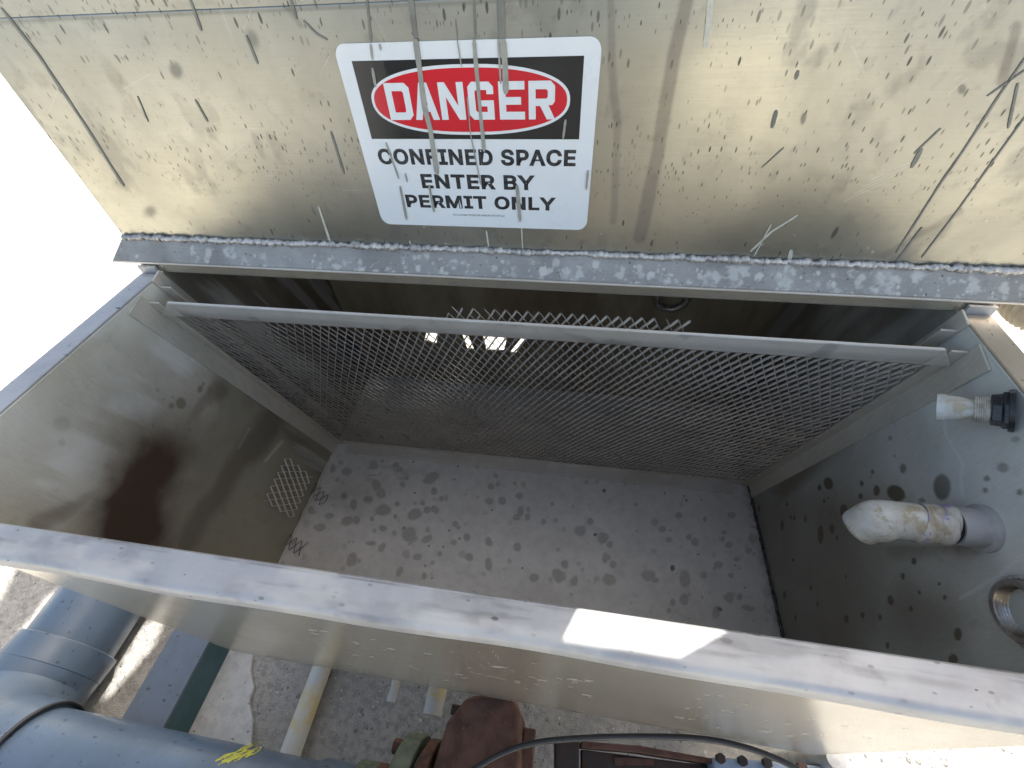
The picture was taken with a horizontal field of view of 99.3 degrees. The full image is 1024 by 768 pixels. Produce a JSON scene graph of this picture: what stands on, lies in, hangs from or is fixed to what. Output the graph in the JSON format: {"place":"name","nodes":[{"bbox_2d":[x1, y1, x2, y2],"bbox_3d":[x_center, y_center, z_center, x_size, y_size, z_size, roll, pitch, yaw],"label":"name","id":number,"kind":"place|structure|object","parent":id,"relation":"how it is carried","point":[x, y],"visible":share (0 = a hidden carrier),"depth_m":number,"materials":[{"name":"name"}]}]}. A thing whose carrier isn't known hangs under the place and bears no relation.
{"place":"outdoors","nodes":[
{"label":"outdoors","id":0,"kind":"place"},
{"bbox_2d":[0,73,1023,767],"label":"ground","id":1,"kind":"structure","parent":0,"point":[62,275],"depth_m":1.76,"materials":[{"name":"concrete"}]},
{"bbox_2d":[0,586,320,767],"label":"blue pipe","id":2,"kind":"object","parent":1,"relation":"on","point":[57,656],"visible":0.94,"depth_m":1.23,"materials":[{"name":"grey paint"}]},
{"bbox_2d":[122,629,228,732],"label":"skid beam","id":3,"kind":"structure","parent":1,"relation":"on","point":[174,689],"depth_m":1.45,"materials":[{"name":"grey metal"}]},
{"bbox_2d":[189,650,254,745],"bbox_3d":[-0.947,1.116,1.503,0.265,0.020,0.324,5,49,8],"label":"concrete pad","id":4,"kind":"object","parent":1,"relation":"on","point":[225,713],"visible":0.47,"depth_m":1.50,"materials":[{"name":"grey concrete"}]},
{"bbox_2d":[280,666,330,755],"bbox_3d":[-0.635,0.802,1.726,0.066,0.066,1.500,5,49,8],"label":"conduit","id":5,"kind":"object","parent":1,"relation":"on","point":[302,719],"depth_m":1.45,"materials":[{"name":"paint"}]},
{"bbox_2d":[387,680,401,702],"bbox_3d":[-0.300,0.599,1.729,0.032,0.032,1.093,5,49,8],"label":"conduit","id":6,"kind":"object","parent":1,"relation":"on","point":[394,691],"visible":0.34,"depth_m":1.38,"materials":[{"name":"paint"}]},
{"bbox_2d":[315,695,535,767],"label":"rusty pump","id":7,"kind":"object","parent":1,"relation":"on","point":[478,728],"visible":0.98,"depth_m":1.09,"materials":[{"name":"metal"}]},
{"bbox_2d":[471,733,800,767],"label":"black cable","id":8,"kind":"object","parent":7,"relation":"on","point":[620,736],"visible":1,"depth_m":1.03,"materials":[{"name":"rubber"}]},
{"bbox_2d":[423,686,446,716],"bbox_3d":[-0.166,0.614,1.706,0.060,0.060,1.106,5,49,8],"label":"conduit","id":9,"kind":"object","parent":1,"relation":"on","point":[434,701],"visible":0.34,"depth_m":1.35,"materials":[{"name":"paint"}]},
{"bbox_2d":[0,264,1023,754],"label":"steel tank","id":10,"kind":"object","parent":1,"relation":"on","point":[146,446],"visible":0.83,"depth_m":0.94,"materials":[{"name":"metal"}]},
{"bbox_2d":[263,458,327,553],"bbox_3d":[-0.717,0.374,1.396,0.124,0.239,0.262,5,49,8],"label":"scrap","id":11,"kind":"object","parent":10,"relation":"on","point":[288,484],"visible":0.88,"depth_m":1.38,"materials":[{"name":"metal"}]},
{"bbox_2d":[0,0,1023,304],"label":"tank lid","id":12,"kind":"object","parent":10,"relation":"on","point":[858,148],"visible":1,"depth_m":0.64,"materials":[{"name":"metal"}]},
{"bbox_2d":[336,36,600,229],"bbox_3d":[-0.060,-0.363,0.662,0.363,0.262,0.009,5,49,8],"label":"danger sign","id":13,"kind":"object","parent":12,"relation":"attached to","point":[498,133],"visible":1,"depth_m":0.64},
{"bbox_2d":[994,304,1023,329],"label":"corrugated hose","id":14,"kind":"object","parent":12,"relation":"attached to","point":[1011,314],"visible":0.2,"depth_m":0.84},
{"bbox_2d":[154,300,950,481],"bbox_3d":[0.025,0.079,1.171,1.487,0.884,0.246,5,49,8],"label":"screen","id":15,"kind":"object","parent":10,"relation":"on","point":[819,350],"visible":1,"depth_m":0.96,"materials":[{"name":"metal"}]},
{"bbox_2d":[842,500,1005,552],"bbox_3d":[0.616,0.211,0.663,0.186,0.076,0.070,5,49,8],"label":"outlet elbow","id":16,"kind":"object","parent":10,"relation":"attached to","point":[979,528],"visible":1,"depth_m":0.64,"materials":[{"name":"white plastic"}]},
{"bbox_2d":[936,389,1015,432],"bbox_3d":[0.687,0.038,0.640,0.094,0.083,0.061,19,52,19],"label":"spray fitting","id":17,"kind":"object","parent":10,"relation":"attached to","point":[997,410],"visible":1,"depth_m":0.63,"materials":[{"name":"white plastic"}]},
{"bbox_2d":[763,750,846,767],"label":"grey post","id":18,"kind":"object","parent":1,"relation":"on","point":[831,761],"visible":0.39,"depth_m":1.09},
{"bbox_2d":[691,753,822,767],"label":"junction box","id":19,"kind":"object","parent":18,"relation":"attached to","point":[719,760],"visible":0.84,"depth_m":1.09,"materials":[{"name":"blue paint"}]},
{"bbox_2d":[554,742,711,767],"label":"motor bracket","id":20,"kind":"object","parent":19,"relation":"attached to","point":[566,755],"visible":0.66,"depth_m":1.14,"materials":[{"name":"metal"}]}
]}

